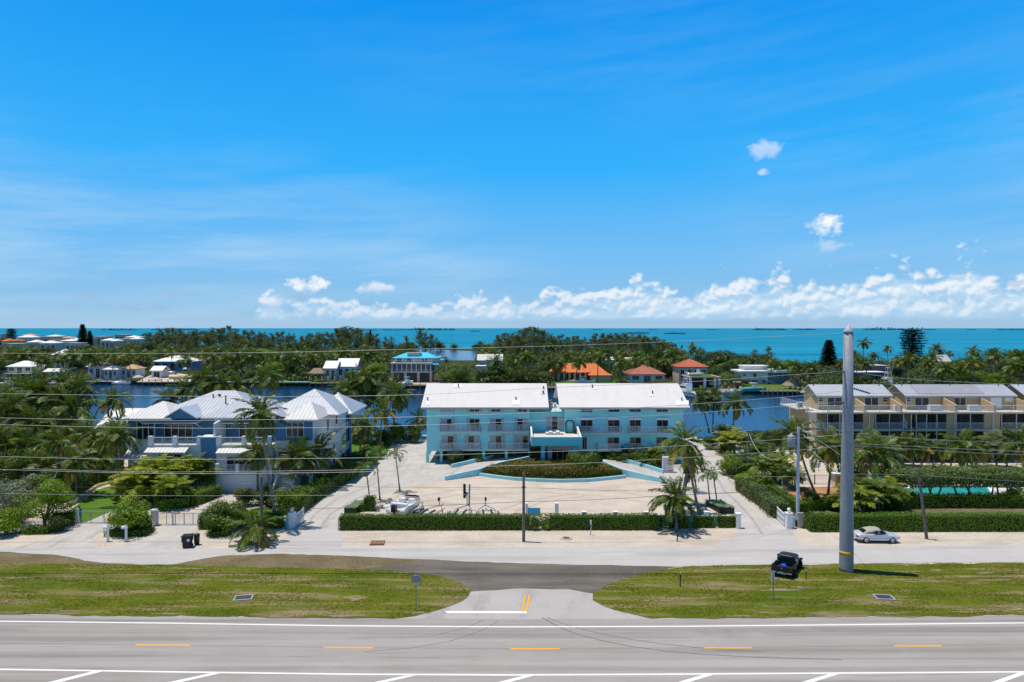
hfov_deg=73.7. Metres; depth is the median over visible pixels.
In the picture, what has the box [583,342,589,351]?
casuarina tree
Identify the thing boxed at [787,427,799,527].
transformer pole
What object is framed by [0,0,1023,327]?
sky
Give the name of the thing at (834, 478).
pump house
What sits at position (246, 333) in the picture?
casuarina tree
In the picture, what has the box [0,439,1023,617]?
ground
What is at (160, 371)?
gabled shed
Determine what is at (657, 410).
window
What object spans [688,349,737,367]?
broadleaf tree
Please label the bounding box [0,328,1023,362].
sea
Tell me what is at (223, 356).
coconut palm
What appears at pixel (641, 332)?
mangrove island
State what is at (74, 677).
chevron line
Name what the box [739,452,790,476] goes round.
palm clump
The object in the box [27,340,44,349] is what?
estate house
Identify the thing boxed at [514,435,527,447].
sliding door
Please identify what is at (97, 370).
door
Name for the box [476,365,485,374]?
garden shed
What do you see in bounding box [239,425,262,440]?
patio door
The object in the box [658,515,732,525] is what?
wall
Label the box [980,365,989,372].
broadleaf tree
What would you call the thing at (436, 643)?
tyre mark
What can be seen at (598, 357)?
coconut palm
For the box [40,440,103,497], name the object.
coconut palm
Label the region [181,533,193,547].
wheelie bin
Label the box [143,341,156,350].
broadleaf tree
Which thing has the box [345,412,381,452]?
coconut palm
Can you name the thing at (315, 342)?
casuarina tree
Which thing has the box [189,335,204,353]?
casuarina tree
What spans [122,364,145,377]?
cottage
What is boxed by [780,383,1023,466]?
condominium
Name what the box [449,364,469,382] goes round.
broadleaf tree
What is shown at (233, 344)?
casuarina tree
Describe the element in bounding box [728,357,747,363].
broadleaf tree
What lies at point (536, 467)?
croton hedge
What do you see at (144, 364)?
broadleaf tree
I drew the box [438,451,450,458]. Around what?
sedan car
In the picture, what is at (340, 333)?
casuarina tree
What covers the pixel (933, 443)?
bushy palm
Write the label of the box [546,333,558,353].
casuarina tree
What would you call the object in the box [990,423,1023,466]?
coconut palm
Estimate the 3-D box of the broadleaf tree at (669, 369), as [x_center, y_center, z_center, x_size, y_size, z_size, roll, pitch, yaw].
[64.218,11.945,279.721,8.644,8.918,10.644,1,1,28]
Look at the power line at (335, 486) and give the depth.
67.01 m
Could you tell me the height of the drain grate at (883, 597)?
0.070 m
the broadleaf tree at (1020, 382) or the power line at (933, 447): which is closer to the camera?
the power line at (933, 447)
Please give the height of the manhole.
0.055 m
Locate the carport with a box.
[853,371,886,382]
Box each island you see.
[0,344,998,393]
[152,328,198,329]
[407,328,454,329]
[627,331,648,333]
[664,332,684,333]
[751,327,786,329]
[862,326,924,329]
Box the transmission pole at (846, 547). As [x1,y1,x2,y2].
[831,325,869,572]
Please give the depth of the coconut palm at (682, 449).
76.01 m
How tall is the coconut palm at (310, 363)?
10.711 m
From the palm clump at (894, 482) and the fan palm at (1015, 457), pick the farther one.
the fan palm at (1015, 457)
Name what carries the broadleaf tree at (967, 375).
on the island at (451, 362)
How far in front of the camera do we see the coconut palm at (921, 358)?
295.93 m
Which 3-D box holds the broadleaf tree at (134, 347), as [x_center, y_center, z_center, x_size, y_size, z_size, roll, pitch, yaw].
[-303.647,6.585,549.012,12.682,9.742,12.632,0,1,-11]
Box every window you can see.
[136,422,154,439]
[159,454,181,461]
[226,457,255,469]
[286,422,303,436]
[440,409,454,411]
[467,409,481,411]
[489,409,502,411]
[515,409,529,411]
[546,416,563,429]
[608,409,619,411]
[629,409,640,411]
[656,409,667,411]
[827,397,841,406]
[864,397,878,406]
[882,397,887,401]
[915,397,928,406]
[954,397,965,406]
[990,397,1001,408]
[1005,397,1012,401]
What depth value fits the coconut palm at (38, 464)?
89.01 m
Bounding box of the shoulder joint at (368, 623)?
[43,619,1015,623]
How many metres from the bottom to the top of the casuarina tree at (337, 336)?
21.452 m
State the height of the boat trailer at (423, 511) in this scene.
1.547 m
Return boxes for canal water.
[0,384,803,438]
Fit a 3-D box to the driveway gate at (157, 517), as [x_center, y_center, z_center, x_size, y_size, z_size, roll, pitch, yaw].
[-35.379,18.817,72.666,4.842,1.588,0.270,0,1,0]
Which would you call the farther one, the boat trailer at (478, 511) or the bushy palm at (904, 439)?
the bushy palm at (904, 439)
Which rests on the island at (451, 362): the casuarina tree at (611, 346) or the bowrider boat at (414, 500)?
the casuarina tree at (611, 346)
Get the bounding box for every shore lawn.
[278,376,317,382]
[549,379,617,383]
[744,384,795,390]
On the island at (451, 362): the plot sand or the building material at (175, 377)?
the plot sand
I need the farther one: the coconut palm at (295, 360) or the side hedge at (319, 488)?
the coconut palm at (295, 360)
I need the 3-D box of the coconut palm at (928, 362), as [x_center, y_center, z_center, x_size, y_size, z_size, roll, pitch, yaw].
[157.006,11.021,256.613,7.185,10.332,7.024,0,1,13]
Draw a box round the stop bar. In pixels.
[445,611,526,612]
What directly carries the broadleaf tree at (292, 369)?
on the island at (451, 362)
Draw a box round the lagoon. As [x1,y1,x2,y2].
[415,350,475,359]
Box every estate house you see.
[1,338,17,346]
[6,343,29,348]
[15,339,25,342]
[18,335,39,342]
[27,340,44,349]
[40,337,61,340]
[40,340,62,351]
[45,335,65,336]
[48,339,66,341]
[60,339,77,348]
[61,336,75,338]
[65,342,87,350]
[91,338,98,345]
[93,336,112,345]
[100,338,114,348]
[112,339,123,348]
[115,334,134,338]
[120,338,129,344]
[130,337,144,348]
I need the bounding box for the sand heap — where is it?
[147,377,162,380]
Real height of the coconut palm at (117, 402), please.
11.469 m
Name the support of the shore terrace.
on the island at (451, 362)
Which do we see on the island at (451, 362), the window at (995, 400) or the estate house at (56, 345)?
the estate house at (56, 345)
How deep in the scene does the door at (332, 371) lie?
275.88 m
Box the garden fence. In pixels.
[777,473,868,484]
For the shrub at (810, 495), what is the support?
on the ground at (664, 536)
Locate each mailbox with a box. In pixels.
[103,525,109,541]
[121,525,127,541]
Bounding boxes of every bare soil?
[1,577,43,578]
[153,579,211,580]
[163,567,203,568]
[227,580,269,580]
[316,615,367,616]
[343,595,367,600]
[404,611,430,612]
[760,588,796,590]
[840,579,866,580]
[869,612,896,613]
[885,579,928,579]
[905,580,952,581]
[976,579,1010,580]
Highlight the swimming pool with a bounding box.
[906,485,993,493]
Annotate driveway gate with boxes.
[76,509,112,523]
[156,510,200,525]
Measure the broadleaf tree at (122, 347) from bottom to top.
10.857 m
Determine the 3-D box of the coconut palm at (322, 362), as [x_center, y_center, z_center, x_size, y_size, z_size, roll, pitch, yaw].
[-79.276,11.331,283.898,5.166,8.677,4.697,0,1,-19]
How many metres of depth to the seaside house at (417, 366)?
263.62 m
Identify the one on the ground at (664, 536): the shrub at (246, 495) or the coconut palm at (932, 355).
the shrub at (246, 495)
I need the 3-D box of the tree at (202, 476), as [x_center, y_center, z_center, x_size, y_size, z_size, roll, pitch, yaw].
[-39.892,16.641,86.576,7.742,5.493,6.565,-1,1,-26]
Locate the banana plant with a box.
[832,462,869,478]
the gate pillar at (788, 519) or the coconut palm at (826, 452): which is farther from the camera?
the coconut palm at (826, 452)
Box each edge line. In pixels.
[0,621,1023,626]
[0,669,1023,675]
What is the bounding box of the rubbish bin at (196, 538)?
[194,533,199,544]
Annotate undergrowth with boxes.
[0,342,1023,388]
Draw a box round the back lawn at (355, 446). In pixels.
[342,440,391,455]
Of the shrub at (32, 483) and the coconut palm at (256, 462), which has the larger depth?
the coconut palm at (256, 462)
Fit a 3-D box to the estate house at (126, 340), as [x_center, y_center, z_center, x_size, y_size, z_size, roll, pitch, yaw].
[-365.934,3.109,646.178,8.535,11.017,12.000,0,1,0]
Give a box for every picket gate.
[296,507,303,524]
[777,506,784,525]
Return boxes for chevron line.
[51,671,101,681]
[172,673,218,681]
[377,676,410,681]
[501,676,530,681]
[680,674,713,681]
[803,674,836,681]
[993,673,1023,681]
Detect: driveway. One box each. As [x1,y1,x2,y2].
[16,512,114,547]
[114,493,255,547]
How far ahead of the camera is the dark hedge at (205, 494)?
80.41 m
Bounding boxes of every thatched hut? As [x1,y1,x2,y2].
[308,368,326,380]
[782,380,801,388]
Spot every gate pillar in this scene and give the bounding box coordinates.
[288,507,295,527]
[735,512,741,528]
[784,508,792,528]
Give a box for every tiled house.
[549,363,612,381]
[623,364,666,381]
[671,359,707,381]
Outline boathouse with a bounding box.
[681,374,720,386]
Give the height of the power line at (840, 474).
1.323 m
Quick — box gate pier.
[150,509,157,525]
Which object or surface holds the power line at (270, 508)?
attached to the service pole at (523, 506)
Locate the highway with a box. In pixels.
[0,614,1023,681]
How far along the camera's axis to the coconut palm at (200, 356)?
302.04 m
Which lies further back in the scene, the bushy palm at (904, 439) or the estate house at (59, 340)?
the estate house at (59, 340)
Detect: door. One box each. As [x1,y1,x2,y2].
[96,369,99,376]
[154,372,159,377]
[164,425,192,440]
[221,475,255,491]
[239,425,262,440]
[331,370,334,379]
[440,418,454,430]
[442,435,455,447]
[465,435,479,447]
[467,418,479,430]
[490,418,502,430]
[490,435,504,447]
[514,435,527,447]
[515,418,527,430]
[552,449,568,458]
[580,418,593,431]
[582,437,586,448]
[607,418,620,431]
[608,437,618,448]
[629,418,641,431]
[630,437,640,448]
[644,376,650,381]
[656,418,668,431]
[656,437,667,448]
[912,414,915,426]
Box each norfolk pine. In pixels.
[6,328,17,339]
[76,324,87,343]
[87,331,93,347]
[817,340,837,369]
[896,329,928,366]
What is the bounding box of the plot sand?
[137,373,191,381]
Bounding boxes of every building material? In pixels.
[169,376,192,378]
[733,382,740,388]
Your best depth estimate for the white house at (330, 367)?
275.94 m
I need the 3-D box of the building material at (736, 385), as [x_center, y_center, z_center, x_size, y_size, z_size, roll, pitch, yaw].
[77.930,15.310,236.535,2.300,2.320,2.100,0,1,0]
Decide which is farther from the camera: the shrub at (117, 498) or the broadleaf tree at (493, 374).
the broadleaf tree at (493, 374)
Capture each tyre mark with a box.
[364,621,496,651]
[398,620,481,637]
[542,617,841,659]
[547,617,761,651]
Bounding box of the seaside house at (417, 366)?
[390,352,444,381]
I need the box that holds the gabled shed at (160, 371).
[149,366,170,377]
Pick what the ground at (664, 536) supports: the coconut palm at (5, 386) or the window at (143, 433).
the coconut palm at (5, 386)
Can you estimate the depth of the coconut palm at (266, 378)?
128.36 m
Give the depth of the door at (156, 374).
285.92 m
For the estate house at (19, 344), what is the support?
on the island at (451, 362)
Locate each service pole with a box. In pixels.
[260,476,263,541]
[522,473,525,541]
[745,430,751,471]
[917,469,927,538]
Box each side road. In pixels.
[357,558,673,592]
[402,566,682,618]
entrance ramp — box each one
[444,451,529,480]
[602,456,664,482]
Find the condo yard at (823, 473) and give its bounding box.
[770,456,1022,487]
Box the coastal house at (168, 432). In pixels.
[118,389,366,493]
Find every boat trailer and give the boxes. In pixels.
[412,497,443,514]
[447,484,471,514]
[475,497,499,514]
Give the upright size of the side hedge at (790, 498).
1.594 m
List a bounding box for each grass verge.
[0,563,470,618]
[593,562,1023,618]
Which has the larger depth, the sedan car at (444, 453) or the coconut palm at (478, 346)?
the coconut palm at (478, 346)
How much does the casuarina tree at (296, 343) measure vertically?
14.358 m
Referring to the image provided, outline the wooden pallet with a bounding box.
[369,540,384,544]
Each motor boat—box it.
[112,380,130,384]
[398,377,412,384]
[572,376,594,382]
[680,363,701,397]
[721,388,740,392]
[739,383,765,391]
[880,358,896,386]
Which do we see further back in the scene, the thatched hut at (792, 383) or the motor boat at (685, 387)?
the thatched hut at (792, 383)
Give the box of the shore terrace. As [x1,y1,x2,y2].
[413,381,451,384]
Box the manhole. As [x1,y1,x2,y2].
[560,536,571,539]
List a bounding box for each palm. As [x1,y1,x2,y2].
[0,346,21,357]
[0,347,19,376]
[0,348,7,368]
[0,357,7,374]
[0,373,34,405]
[0,380,21,419]
[0,389,38,454]
[0,409,40,439]
[0,417,33,458]
[0,427,51,480]
[0,436,39,481]
[3,373,55,411]
[4,401,61,442]
[10,447,61,478]
[12,366,68,439]
[13,349,36,362]
[25,407,76,471]
[26,347,41,357]
[29,383,76,420]
[31,424,83,474]
[32,351,51,360]
[32,354,54,378]
[40,388,99,447]
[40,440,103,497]
[41,368,89,431]
[46,371,103,457]
[49,355,62,366]
[50,351,64,367]
[56,348,80,376]
[59,414,108,453]
[76,344,94,369]
[76,437,128,468]
[77,347,99,379]
[86,354,108,366]
[89,417,141,493]
[91,386,134,449]
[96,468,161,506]
[98,348,111,357]
[105,347,124,365]
[106,354,121,379]
[108,352,127,363]
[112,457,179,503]
[112,460,151,496]
[117,348,135,380]
[118,357,134,365]
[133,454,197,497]
[134,348,148,360]
[135,352,149,366]
[144,357,154,373]
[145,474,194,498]
[147,387,185,404]
[163,346,174,352]
[164,350,177,370]
[165,376,204,402]
[165,454,214,493]
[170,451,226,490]
[174,353,195,375]
[178,346,187,351]
[182,363,227,395]
[192,348,204,370]
[193,351,203,366]
[199,347,217,366]
[202,352,217,363]
[202,370,239,391]
[209,344,226,354]
[216,351,234,363]
[216,353,236,373]
[217,370,257,393]
[222,347,246,377]
[228,507,282,551]
[230,391,290,512]
[234,338,245,347]
[234,435,282,491]
[238,347,249,369]
[239,350,260,380]
[240,340,254,348]
[240,347,262,370]
[248,362,284,396]
[254,348,266,374]
[261,358,273,366]
[271,352,281,363]
[271,435,325,485]
[277,348,304,378]
[283,353,303,379]
[285,342,293,349]
[297,347,315,370]
[303,339,313,348]
[303,352,319,368]
[304,352,321,371]
[306,431,344,476]
[316,358,324,378]
[317,352,330,365]
[326,379,363,401]
[330,370,370,417]
[331,345,356,360]
[342,413,366,452]
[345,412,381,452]
[346,363,385,436]
[353,458,377,494]
[356,347,374,364]
[357,377,387,437]
[365,396,399,443]
[365,446,387,500]
[367,346,379,363]
[371,356,384,363]
[373,377,414,440]
[377,351,388,369]
[377,353,387,360]
[381,384,415,422]
[384,447,406,491]
[406,408,426,434]
[442,356,450,373]
[473,341,485,349]
[474,350,487,361]
[484,348,504,355]
[484,353,507,381]
[504,353,522,364]
[516,350,534,362]
[519,344,528,351]
[520,352,534,363]
[539,350,556,372]
[545,342,553,349]
[545,358,565,381]
[551,354,566,364]
[560,350,574,361]
[568,355,588,379]
[581,347,595,358]
[587,350,608,382]
[593,359,608,368]
[595,346,613,360]
[609,355,629,382]
[615,347,629,357]
[629,356,646,367]
[630,350,645,365]
[640,355,656,365]
[647,476,702,529]
[650,347,670,370]
[655,420,712,514]
[656,358,670,376]
[662,347,683,374]
[671,449,706,503]
[673,355,687,362]
[680,350,689,358]
[686,342,696,352]
[686,385,719,432]
[697,469,718,499]
[702,466,723,501]
[703,388,727,431]
[706,357,716,369]
[714,388,752,424]
[745,356,759,364]
[762,355,772,363]
[765,357,782,368]
[767,360,787,371]
[768,413,821,498]
[782,359,805,388]
[800,362,818,378]
[807,425,865,493]
[833,358,862,374]
[853,349,864,357]
[853,353,863,370]
[853,356,876,376]
[854,426,880,452]
[854,429,911,479]
[855,337,870,356]
[867,351,881,360]
[878,435,898,456]
[882,345,893,361]
[889,355,900,376]
[892,356,915,378]
[893,431,921,463]
[899,350,919,381]
[899,439,926,466]
[905,433,937,466]
[918,354,927,375]
[919,439,949,466]
[921,357,936,377]
[922,351,942,373]
[925,443,954,468]
[927,343,946,354]
[931,361,943,379]
[931,361,959,383]
[934,427,993,468]
[934,440,958,465]
[936,361,957,383]
[944,350,954,356]
[951,432,984,466]
[953,361,977,383]
[956,356,982,370]
[961,356,985,383]
[965,345,983,355]
[965,351,987,362]
[970,438,993,466]
[980,350,1003,373]
[980,429,1009,465]
[981,347,1005,372]
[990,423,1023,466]
[993,441,1020,466]
[997,357,1023,384]
[999,350,1013,361]
[1000,349,1023,365]
[1018,356,1023,381]
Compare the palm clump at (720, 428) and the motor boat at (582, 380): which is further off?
the motor boat at (582, 380)
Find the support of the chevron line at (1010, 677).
on the highway
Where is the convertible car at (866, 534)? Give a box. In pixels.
[854,526,899,543]
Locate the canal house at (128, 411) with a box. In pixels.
[97,408,144,454]
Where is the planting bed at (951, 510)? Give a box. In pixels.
[802,504,1023,528]
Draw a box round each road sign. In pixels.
[411,574,420,609]
[771,572,774,598]
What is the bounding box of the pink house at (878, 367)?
[854,364,889,376]
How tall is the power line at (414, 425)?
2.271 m
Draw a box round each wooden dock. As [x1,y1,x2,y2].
[142,379,190,384]
[309,376,340,386]
[401,382,448,388]
[760,387,802,394]
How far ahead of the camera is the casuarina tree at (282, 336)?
702.36 m
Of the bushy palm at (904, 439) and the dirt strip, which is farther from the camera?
the bushy palm at (904, 439)
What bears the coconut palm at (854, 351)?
on the island at (451, 362)
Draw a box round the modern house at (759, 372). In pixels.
[730,365,790,383]
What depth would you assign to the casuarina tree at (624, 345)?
522.22 m
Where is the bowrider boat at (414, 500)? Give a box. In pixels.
[385,493,422,514]
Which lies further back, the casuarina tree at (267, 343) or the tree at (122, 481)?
the casuarina tree at (267, 343)
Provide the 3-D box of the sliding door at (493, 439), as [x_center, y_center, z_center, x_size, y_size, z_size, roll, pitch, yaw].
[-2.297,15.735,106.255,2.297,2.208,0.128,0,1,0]
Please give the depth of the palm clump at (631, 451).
105.52 m
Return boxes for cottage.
[42,368,79,377]
[86,362,112,377]
[102,365,122,377]
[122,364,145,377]
[605,358,613,369]
[931,355,950,370]
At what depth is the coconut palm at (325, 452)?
88.97 m
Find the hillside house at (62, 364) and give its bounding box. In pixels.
[51,349,78,366]
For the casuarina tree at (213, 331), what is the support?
on the island at (451, 362)
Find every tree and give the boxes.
[0,363,10,371]
[0,447,27,482]
[0,461,13,484]
[0,478,40,513]
[3,359,14,364]
[9,477,80,526]
[34,346,54,355]
[67,359,87,371]
[70,345,84,351]
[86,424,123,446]
[103,493,153,528]
[110,345,127,356]
[127,343,142,351]
[132,342,144,349]
[133,356,151,366]
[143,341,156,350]
[144,332,153,343]
[151,337,159,349]
[153,334,162,344]
[155,348,168,358]
[159,334,174,349]
[166,327,176,344]
[171,328,182,346]
[174,339,187,354]
[175,334,191,352]
[177,334,197,353]
[187,330,199,350]
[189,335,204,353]
[199,499,249,530]
[201,333,214,347]
[203,362,217,373]
[204,329,218,344]
[206,333,216,345]
[209,327,218,343]
[213,360,235,378]
[215,328,228,344]
[220,328,230,344]
[221,337,231,351]
[223,326,233,345]
[227,339,238,353]
[228,333,239,351]
[233,362,239,369]
[238,329,251,343]
[247,330,257,344]
[252,334,265,348]
[255,348,275,363]
[258,340,274,349]
[261,338,274,349]
[263,361,286,373]
[275,338,286,351]
[278,331,285,342]
[282,364,300,374]
[284,332,293,344]
[292,339,302,350]
[298,335,309,348]
[299,372,308,379]
[310,338,322,354]
[319,333,331,349]
[323,331,332,347]
[326,328,339,347]
[335,327,349,345]
[339,325,354,344]
[342,338,354,351]
[346,326,355,345]
[350,327,364,348]
[358,336,367,347]
[359,334,374,347]
[367,363,387,379]
[370,333,380,346]
[372,339,383,350]
[372,347,389,358]
[381,336,388,346]
[384,336,400,353]
[395,343,411,350]
[402,335,410,350]
[412,327,423,350]
[419,332,434,351]
[426,333,435,352]
[434,341,445,349]
[435,337,441,347]
[435,368,472,382]
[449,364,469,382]
[451,376,475,382]
[473,367,508,382]
[476,374,486,380]
[482,343,496,349]
[491,336,510,354]
[492,363,540,379]
[501,333,511,345]
[503,335,516,351]
[504,365,528,380]
[507,341,522,360]
[507,370,524,382]
[511,332,523,351]
[519,328,533,348]
[522,369,553,382]
[525,326,540,347]
[527,347,538,360]
[531,342,543,358]
[537,364,549,371]
[538,330,548,351]
[538,360,555,374]
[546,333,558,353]
[552,336,562,353]
[556,334,567,352]
[562,337,571,352]
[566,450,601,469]
[568,338,577,350]
[571,339,583,355]
[577,353,589,361]
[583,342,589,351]
[590,333,602,348]
[591,333,605,349]
[596,337,612,353]
[605,332,614,349]
[607,340,616,354]
[613,336,623,350]
[614,335,624,351]
[619,333,628,347]
[624,358,633,366]
[625,333,639,347]
[625,350,644,363]
[627,342,634,357]
[635,338,650,353]
[638,334,651,352]
[644,336,653,353]
[648,336,657,353]
[649,378,674,382]
[654,339,669,356]
[655,341,671,354]
[658,359,675,378]
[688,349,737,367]
[707,367,732,379]
[716,372,740,379]
[721,361,740,372]
[726,353,765,364]
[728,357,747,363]
[728,376,751,383]
[749,351,771,360]
[765,346,774,356]
[794,374,807,381]
[838,373,862,383]
[855,375,872,383]
[889,367,904,376]
[948,366,977,383]
[971,371,986,382]
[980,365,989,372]
[984,373,1010,385]
[994,361,1006,374]
[1011,379,1023,383]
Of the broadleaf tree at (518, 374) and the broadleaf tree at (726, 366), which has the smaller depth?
the broadleaf tree at (518, 374)
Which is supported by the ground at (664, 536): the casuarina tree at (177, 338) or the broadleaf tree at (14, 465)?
the broadleaf tree at (14, 465)
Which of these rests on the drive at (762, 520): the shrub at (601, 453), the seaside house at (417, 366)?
the shrub at (601, 453)
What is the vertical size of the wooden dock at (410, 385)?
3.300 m
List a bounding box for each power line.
[0,372,829,396]
[0,403,822,428]
[0,434,842,459]
[0,446,836,473]
[0,493,472,495]
[11,502,509,509]
[22,391,838,420]
[23,468,375,471]
[31,333,835,353]
[35,485,521,487]
[525,484,906,501]
[545,488,789,493]
[691,474,1023,481]
[749,434,794,459]
[853,372,1023,384]
[854,443,1023,451]
[855,445,1019,454]
[860,434,1015,442]
[870,393,1009,399]
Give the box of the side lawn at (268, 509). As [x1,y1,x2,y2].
[250,506,278,514]
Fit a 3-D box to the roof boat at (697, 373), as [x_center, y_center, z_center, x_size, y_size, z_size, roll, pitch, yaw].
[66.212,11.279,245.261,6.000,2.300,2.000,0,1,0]
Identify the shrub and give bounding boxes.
[0,506,29,533]
[7,481,39,498]
[16,473,49,484]
[34,466,53,476]
[45,514,71,530]
[87,463,100,479]
[89,462,115,480]
[110,492,127,502]
[130,513,152,529]
[226,507,254,526]
[231,487,259,505]
[254,491,274,506]
[263,482,278,493]
[273,488,292,510]
[288,485,307,494]
[317,471,334,477]
[327,464,340,470]
[335,458,346,467]
[343,452,362,461]
[359,444,374,452]
[363,440,382,447]
[373,429,395,443]
[373,445,384,457]
[385,422,405,442]
[402,424,421,442]
[445,451,465,463]
[464,451,480,459]
[470,453,482,461]
[481,451,494,458]
[491,451,504,457]
[502,451,513,455]
[527,446,546,458]
[530,517,539,528]
[539,519,549,528]
[594,451,606,460]
[604,449,616,459]
[615,453,632,462]
[630,452,645,461]
[640,457,654,465]
[653,455,661,466]
[702,436,718,448]
[713,438,734,453]
[715,451,742,474]
[725,461,750,477]
[734,468,761,485]
[737,455,754,466]
[750,430,763,436]
[751,470,773,488]
[758,429,777,444]
[772,468,788,484]
[773,428,787,443]
[800,489,819,501]
[819,494,839,508]
[884,487,912,509]
[1002,487,1023,506]
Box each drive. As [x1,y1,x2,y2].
[296,435,470,528]
[577,437,785,528]
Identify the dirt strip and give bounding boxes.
[0,552,429,569]
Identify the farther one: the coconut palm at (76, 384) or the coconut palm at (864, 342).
the coconut palm at (864, 342)
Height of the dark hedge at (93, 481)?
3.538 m
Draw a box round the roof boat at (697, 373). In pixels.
[687,369,704,375]
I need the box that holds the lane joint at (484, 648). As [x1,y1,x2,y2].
[1,643,1023,648]
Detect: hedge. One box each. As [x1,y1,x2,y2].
[20,525,54,534]
[32,455,126,500]
[49,508,75,525]
[103,525,155,536]
[153,484,223,511]
[197,510,223,529]
[206,527,231,537]
[259,510,285,528]
[280,449,378,514]
[338,512,659,530]
[359,503,365,511]
[363,494,376,511]
[483,457,622,477]
[659,514,735,528]
[733,478,795,518]
[766,482,809,513]
[802,499,855,511]
[803,510,1023,532]
[898,490,1023,508]
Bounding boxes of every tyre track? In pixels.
[304,483,375,530]
[317,483,392,529]
[421,492,662,505]
[423,488,653,497]
[501,493,574,509]
[515,496,582,510]
[717,479,762,533]
[728,479,793,534]
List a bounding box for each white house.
[323,361,340,379]
[338,358,362,378]
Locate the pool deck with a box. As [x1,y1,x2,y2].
[908,484,1023,492]
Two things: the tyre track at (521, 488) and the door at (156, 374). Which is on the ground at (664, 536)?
the tyre track at (521, 488)
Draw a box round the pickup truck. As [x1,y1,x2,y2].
[771,551,802,577]
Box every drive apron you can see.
[269,529,343,547]
[709,529,801,546]
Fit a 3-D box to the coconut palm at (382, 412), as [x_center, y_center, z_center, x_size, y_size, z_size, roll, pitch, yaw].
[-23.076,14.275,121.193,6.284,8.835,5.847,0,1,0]
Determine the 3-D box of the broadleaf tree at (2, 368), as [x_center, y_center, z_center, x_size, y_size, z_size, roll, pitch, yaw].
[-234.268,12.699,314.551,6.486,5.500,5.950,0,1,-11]
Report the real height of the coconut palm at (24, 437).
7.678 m
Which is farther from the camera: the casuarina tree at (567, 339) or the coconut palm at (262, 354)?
the casuarina tree at (567, 339)
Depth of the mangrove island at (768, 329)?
6969.03 m
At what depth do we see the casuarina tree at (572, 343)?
494.12 m
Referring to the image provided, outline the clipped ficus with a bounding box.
[873,461,1023,507]
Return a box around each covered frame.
[344,499,364,513]
[706,499,734,513]
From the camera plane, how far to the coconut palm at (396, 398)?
125.86 m
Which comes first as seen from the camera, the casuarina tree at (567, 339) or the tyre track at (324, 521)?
the tyre track at (324, 521)
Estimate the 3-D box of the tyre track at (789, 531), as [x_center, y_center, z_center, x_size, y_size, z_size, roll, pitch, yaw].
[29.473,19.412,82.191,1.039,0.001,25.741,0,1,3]
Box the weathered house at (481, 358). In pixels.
[477,354,502,369]
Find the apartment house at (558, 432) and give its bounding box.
[421,383,689,462]
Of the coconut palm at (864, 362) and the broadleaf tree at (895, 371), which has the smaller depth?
the coconut palm at (864, 362)
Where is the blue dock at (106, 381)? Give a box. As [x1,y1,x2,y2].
[86,377,128,383]
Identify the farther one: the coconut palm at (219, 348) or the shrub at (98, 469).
the coconut palm at (219, 348)
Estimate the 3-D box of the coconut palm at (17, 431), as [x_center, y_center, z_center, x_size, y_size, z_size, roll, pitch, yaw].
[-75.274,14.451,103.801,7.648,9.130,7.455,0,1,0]
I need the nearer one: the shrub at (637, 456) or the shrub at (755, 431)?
the shrub at (637, 456)
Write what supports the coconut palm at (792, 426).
on the ground at (664, 536)
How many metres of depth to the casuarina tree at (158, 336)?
657.90 m
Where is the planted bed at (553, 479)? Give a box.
[479,472,625,482]
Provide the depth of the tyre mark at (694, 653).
44.01 m
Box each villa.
[2,361,44,378]
[153,356,202,370]
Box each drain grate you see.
[233,594,253,600]
[872,594,895,599]
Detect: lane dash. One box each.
[135,644,189,645]
[324,647,372,647]
[510,648,559,648]
[704,647,751,648]
[894,645,940,646]
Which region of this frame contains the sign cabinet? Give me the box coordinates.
[662,456,673,472]
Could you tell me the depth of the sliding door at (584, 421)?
106.24 m
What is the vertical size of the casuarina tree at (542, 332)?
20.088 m
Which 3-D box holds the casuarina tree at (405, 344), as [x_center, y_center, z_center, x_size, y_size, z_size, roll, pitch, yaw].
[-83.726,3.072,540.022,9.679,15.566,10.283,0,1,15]
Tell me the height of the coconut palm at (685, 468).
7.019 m
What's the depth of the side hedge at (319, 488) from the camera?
85.98 m
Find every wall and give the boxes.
[68,479,114,506]
[285,515,288,526]
[525,502,539,515]
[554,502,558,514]
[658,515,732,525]
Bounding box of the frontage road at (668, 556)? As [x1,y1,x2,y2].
[0,545,1023,565]
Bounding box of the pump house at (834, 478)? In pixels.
[830,471,840,487]
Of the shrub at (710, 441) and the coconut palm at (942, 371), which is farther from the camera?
the coconut palm at (942, 371)
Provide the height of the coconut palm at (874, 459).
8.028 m
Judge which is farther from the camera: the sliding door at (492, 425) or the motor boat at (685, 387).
the motor boat at (685, 387)
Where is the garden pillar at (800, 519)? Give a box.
[797,512,805,527]
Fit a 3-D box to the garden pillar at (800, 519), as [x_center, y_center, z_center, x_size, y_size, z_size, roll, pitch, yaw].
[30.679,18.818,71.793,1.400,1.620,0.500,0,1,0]
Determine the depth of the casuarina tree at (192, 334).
624.96 m
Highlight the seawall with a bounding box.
[216,381,310,381]
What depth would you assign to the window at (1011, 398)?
109.96 m
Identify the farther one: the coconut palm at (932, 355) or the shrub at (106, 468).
the coconut palm at (932, 355)
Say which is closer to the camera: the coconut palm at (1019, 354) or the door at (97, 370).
the coconut palm at (1019, 354)
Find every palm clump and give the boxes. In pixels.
[618,444,644,456]
[642,443,669,462]
[709,423,743,439]
[711,427,747,452]
[737,437,773,463]
[738,432,762,453]
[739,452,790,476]
[747,442,791,455]
[762,449,802,470]
[771,465,808,489]
[828,482,882,513]
[837,476,887,508]
[854,475,905,511]
[871,475,918,508]
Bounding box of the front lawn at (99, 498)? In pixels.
[70,486,127,521]
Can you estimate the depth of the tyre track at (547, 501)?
82.59 m

